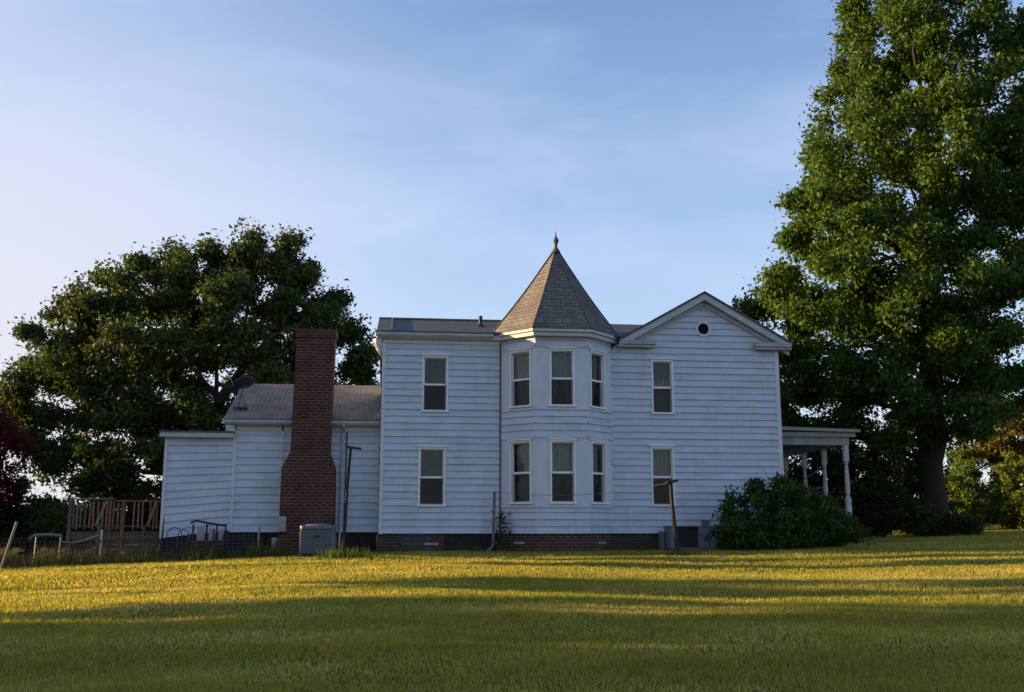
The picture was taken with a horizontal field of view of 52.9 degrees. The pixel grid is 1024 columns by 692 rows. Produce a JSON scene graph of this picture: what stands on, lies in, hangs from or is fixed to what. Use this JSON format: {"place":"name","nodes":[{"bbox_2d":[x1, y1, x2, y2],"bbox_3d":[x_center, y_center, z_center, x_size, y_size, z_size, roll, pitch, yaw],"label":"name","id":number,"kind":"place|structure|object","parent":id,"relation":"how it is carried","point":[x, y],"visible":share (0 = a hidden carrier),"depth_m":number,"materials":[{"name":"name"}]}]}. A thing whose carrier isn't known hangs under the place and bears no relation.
{"place":"outdoors","nodes":[
{"label":"outdoors","id":0,"kind":"place"},
{"bbox_2d":[0,524,1023,691],"bbox_3d":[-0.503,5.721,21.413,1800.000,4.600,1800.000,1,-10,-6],"label":"ground","id":1,"kind":"structure","parent":0,"point":[993,527],"depth_m":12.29,"materials":[{"name":"green plant"}]},
{"bbox_2d":[0,521,17,568],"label":"leaning stake","id":2,"kind":"object","parent":1,"relation":"on","point":[8,545],"visible":1,"depth_m":29.02,"materials":[{"name":"grey wood"}]},
{"bbox_2d":[0,396,43,512],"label":"red leaf tree","id":3,"kind":"object","parent":1,"relation":"on","point":[13,441],"visible":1,"depth_m":37.85,"materials":[{"name":"brown plant"}]},
{"bbox_2d":[0,461,82,557],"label":"garden shrub","id":4,"kind":"object","parent":1,"relation":"on","point":[8,519],"visible":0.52,"depth_m":38.98,"materials":[{"name":"green plant"}]},
{"bbox_2d":[20,489,119,554],"bbox_3d":[-15.469,6.378,36.525,3.143,2.533,2.241,-3,-10,15],"label":"garden shrub","id":5,"kind":"object","parent":1,"relation":"on","point":[60,509],"visible":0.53,"depth_m":36.21,"materials":[{"name":"green plant"}]},
{"bbox_2d":[65,498,161,558],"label":"wooden deck","id":6,"kind":"structure","parent":1,"relation":"on","point":[108,534],"depth_m":33.02,"materials":[{"name":"brown wood"}]},
{"bbox_2d":[0,518,259,565],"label":"wire fence","id":7,"kind":"object","parent":1,"relation":"on","point":[30,538],"visible":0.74,"depth_m":29.80,"materials":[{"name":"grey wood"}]},
{"bbox_2d":[115,477,161,544],"bbox_3d":[-13.134,6.665,40.116,5.164,3.115,2.743,1,-10,-6],"label":"garden shrub","id":8,"kind":"object","parent":1,"relation":"on","point":[129,511],"visible":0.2,"depth_m":39.79,"materials":[{"name":"green plant"}]},
{"bbox_2d":[0,535,296,568],"bbox_3d":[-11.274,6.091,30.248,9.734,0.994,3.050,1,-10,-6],"label":"green weeds","id":9,"kind":"object","parent":1,"relation":"on","point":[273,551],"visible":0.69,"depth_m":29.99,"materials":[{"name":"green plant"}]},
{"bbox_2d":[165,527,181,553],"bbox_3d":[-10.187,5.995,30.978,0.466,1.065,0.028,1,-10,-6],"label":"garden hoop","id":10,"kind":"object","parent":1,"relation":"on","point":[167,533],"visible":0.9,"depth_m":31.02,"materials":[{"name":"metal"}]},
{"bbox_2d":[177,529,188,550],"bbox_3d":[-9.919,6.028,31.003,0.346,0.991,0.028,1,-10,-6],"label":"garden hoop","id":11,"kind":"object","parent":1,"relation":"on","point":[177,538],"visible":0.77,"depth_m":31.03,"materials":[{"name":"metal"}]},
{"bbox_2d":[0,216,379,525],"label":"spreading tree","id":12,"kind":"object","parent":1,"relation":"on","point":[228,285],"visible":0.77,"depth_m":43.56,"materials":[{"name":"green plant"}]},
{"bbox_2d":[188,520,226,556],"bbox_3d":[-9.203,5.870,30.999,1.085,1.274,0.496,1,-10,-6],"label":"garden bench","id":13,"kind":"object","parent":1,"relation":"on","point":[200,530],"visible":0.79,"depth_m":31.24,"materials":[{"name":"metal"}]},
{"bbox_2d":[299,524,335,556],"bbox_3d":[-5.696,5.752,30.197,1.120,1.050,1.130,1,-10,-6],"label":"air conditioner","id":14,"kind":"object","parent":1,"relation":"on","point":[318,537],"visible":0.9,"depth_m":29.78,"materials":[{"name":"beige paint"}]},
{"bbox_2d":[311,546,376,559],"bbox_3d":[-4.684,5.757,28.699,1.841,0.440,1.340,1,-10,-6],"label":"grass tuft","id":15,"kind":"object","parent":1,"relation":"on","point":[340,555],"visible":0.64,"depth_m":28.55,"materials":[{"name":"green plant"}]},
{"bbox_2d":[342,446,360,554],"bbox_3d":[-4.531,4.524,28.907,0.514,3.438,0.146,1,-10,-6],"label":"clothesline post","id":16,"kind":"object","parent":1,"relation":"on","point":[350,448],"visible":0.95,"depth_m":28.94,"materials":[{"name":"metal"}]},
{"bbox_2d":[491,511,514,550],"bbox_3d":[-0.292,5.818,32.201,0.759,1.331,0.425,1,-10,-6],"label":"vine","id":17,"kind":"object","parent":1,"relation":"on","point":[500,517],"visible":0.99,"depth_m":32.19,"materials":[{"name":"green plant"}]},
{"bbox_2d":[0,491,1010,546],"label":"distant wood","id":18,"kind":"object","parent":1,"relation":"on","point":[12,542],"visible":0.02,"depth_m":137.76,"materials":[{"name":"green plant"}]},
{"bbox_2d":[158,232,860,555],"bbox_3d":[0.111,2.588,37.854,23.480,11.560,11.667,1,-10,-6],"label":"farmhouse","id":19,"kind":"object","parent":1,"relation":"on","point":[549,385],"visible":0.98,"depth_m":33.05,"materials":[{"name":"white wood"}]},
{"bbox_2d":[227,372,253,411],"bbox_3d":[-8.821,1.523,33.541,0.705,1.319,0.711,-5,-11,28],"label":"satellite dish","id":20,"kind":"object","parent":19,"relation":"attached to","point":[243,382],"visible":1,"depth_m":33.46,"materials":[{"name":"metal"}]},
{"bbox_2d":[417,445,446,505],"bbox_3d":[-2.561,4.141,32.771,0.950,1.920,0.335,1,-10,-6],"label":"window","id":21,"kind":"structure","parent":19,"relation":"in","point":[431,458],"depth_m":32.85,"materials":[{"name":"white plastic"}]},
{"bbox_2d":[421,354,449,411],"bbox_3d":[-2.491,1.209,33.302,0.930,1.880,0.335,1,-10,-6],"label":"window","id":22,"kind":"structure","parent":19,"relation":"in","point":[434,366],"depth_m":33.38,"materials":[{"name":"grey glass"}]},
{"bbox_2d":[433,534,444,550],"bbox_3d":[-2.310,6.606,32.384,0.350,1.330,0.220,1,-10,-6],"label":"access door","id":23,"kind":"structure","parent":19,"relation":"in","point":[437,538],"depth_m":32.35,"materials":[{"name":"brown wood"}]},
{"bbox_2d":[508,347,531,408],"bbox_3d":[0.291,1.043,33.055,0.911,1.900,0.705,-3,-11,17],"label":"window","id":24,"kind":"structure","parent":19,"relation":"in","point":[523,354],"depth_m":33.18,"materials":[{"name":"grey glass"}]},
{"bbox_2d":[508,438,532,503],"bbox_3d":[0.287,3.972,32.534,0.903,2.030,0.698,-3,-10,16],"label":"window","id":25,"kind":"structure","parent":19,"relation":"in","point":[524,446],"depth_m":32.66,"materials":[{"name":"white plastic"}]},
{"bbox_2d":[548,347,575,406],"bbox_3d":[1.574,1.006,32.847,0.900,1.900,0.454,1,-10,-6],"label":"window","id":26,"kind":"structure","parent":19,"relation":"in","point":[561,359],"depth_m":32.90,"materials":[{"name":"grey glass"}]},
{"bbox_2d":[548,438,576,503],"bbox_3d":[1.574,3.935,32.325,0.900,2.030,0.453,1,-10,-6],"label":"window","id":27,"kind":"structure","parent":19,"relation":"in","point":[562,450],"depth_m":32.39,"materials":[{"name":"white plastic"}]},
{"bbox_2d":[589,348,606,409],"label":"window","id":28,"kind":"structure","parent":19,"relation":"in","point":[593,353],"depth_m":33.50,"materials":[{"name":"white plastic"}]},
{"bbox_2d":[590,439,608,503],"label":"window","id":29,"kind":"structure","parent":19,"relation":"in","point":[594,442],"depth_m":32.98,"materials":[{"name":"white plastic"}]},
{"bbox_2d":[650,358,675,413],"bbox_3d":[4.966,1.350,34.179,0.830,1.870,0.411,1,-10,-6],"label":"window","id":30,"kind":"structure","parent":19,"relation":"in","point":[661,374],"depth_m":34.23,"materials":[{"name":"grey glass"}]},
{"bbox_2d":[649,445,676,505],"bbox_3d":[4.899,4.251,33.675,0.860,1.980,0.453,1,-10,-6],"label":"window","id":31,"kind":"structure","parent":19,"relation":"in","point":[660,454],"depth_m":33.75,"materials":[{"name":"white plastic"}]},
{"bbox_2d":[373,542,729,552],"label":"weeds","id":32,"kind":"object","parent":1,"relation":"on","point":[493,549],"visible":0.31,"depth_m":32.20,"materials":[{"name":"green plant"}]},
{"bbox_2d":[664,479,679,553],"bbox_3d":[4.558,5.007,29.165,0.416,2.455,0.161,1,-10,-6],"label":"clothesline post","id":33,"kind":"object","parent":1,"relation":"on","point":[676,540],"visible":0.92,"depth_m":29.18,"materials":[{"name":"brown wood"}]},
{"bbox_2d":[495,483,666,495],"bbox_3d":[1.933,4.321,30.808,5.849,0.296,0.013,-6,-12,32],"label":"clothesline","id":34,"kind":"object","parent":33,"relation":"attached to","point":[583,494],"visible":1,"depth_m":30.64,"materials":[{"name":"metal"}]},
{"bbox_2d":[648,548,704,556],"bbox_3d":[4.620,5.802,28.993,1.616,0.271,0.960,-2,-10,9],"label":"grass tuft","id":35,"kind":"object","parent":1,"relation":"on","point":[672,553],"visible":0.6,"depth_m":28.93,"materials":[{"name":"green plant"}]},
{"bbox_2d":[658,520,716,549],"bbox_3d":[5.566,6.064,32.615,1.670,1.080,0.840,1,-10,-6],"label":"heat pump","id":36,"kind":"object","parent":1,"relation":"on","point":[692,537],"visible":0.88,"depth_m":32.32,"materials":[{"name":"beige paint"}]},
{"bbox_2d":[707,470,875,550],"bbox_3d":[8.550,5.140,31.765,5.286,2.560,2.773,1,-10,-6],"label":"rounded bush","id":37,"kind":"object","parent":1,"relation":"on","point":[774,527],"visible":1,"depth_m":31.23,"materials":[{"name":"green plant"}]},
{"bbox_2d":[789,441,894,537],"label":"thicket bush","id":38,"kind":"object","parent":1,"relation":"on","point":[835,471],"visible":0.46,"depth_m":41.31,"materials":[{"name":"green plant"}]},
{"bbox_2d":[784,411,962,535],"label":"thicket bush","id":39,"kind":"object","parent":1,"relation":"on","point":[911,483],"visible":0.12,"depth_m":46.36,"materials":[{"name":"green plant"}]},
{"bbox_2d":[729,0,1023,536],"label":"broad tree","id":40,"kind":"object","parent":1,"relation":"on","point":[954,337],"visible":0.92,"depth_m":40.79,"materials":[{"name":"green plant"}]},
{"bbox_2d":[852,474,989,537],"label":"thicket bush","id":41,"kind":"object","parent":1,"relation":"on","point":[969,524],"visible":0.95,"depth_m":40.48,"materials":[{"name":"green plant"}]},
{"bbox_2d":[832,410,1020,526],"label":"thicket bush","id":42,"kind":"object","parent":1,"relation":"on","point":[992,477],"visible":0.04,"depth_m":57.50,"materials":[{"name":"green plant"}]},
{"bbox_2d":[918,445,992,528],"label":"leafy bush","id":43,"kind":"object","parent":1,"relation":"on","point":[963,483],"visible":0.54,"depth_m":51.76,"materials":[{"name":"green plant"}]},
{"bbox_2d":[952,393,1023,530],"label":"bronze tree","id":44,"kind":"object","parent":1,"relation":"on","point":[991,457],"visible":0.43,"depth_m":52.64,"materials":[{"name":"brown plant"}]},
{"bbox_2d":[986,445,1023,529],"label":"yellow green bush","id":45,"kind":"object","parent":1,"relation":"on","point":[1008,510],"visible":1,"depth_m":51.04,"materials":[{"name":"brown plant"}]},
{"bbox_2d":[0,0,1023,510],"label":"sky","id":46,"kind":"structure","parent":0,"point":[434,154],"materials":[{"name":"blue"}]}
]}

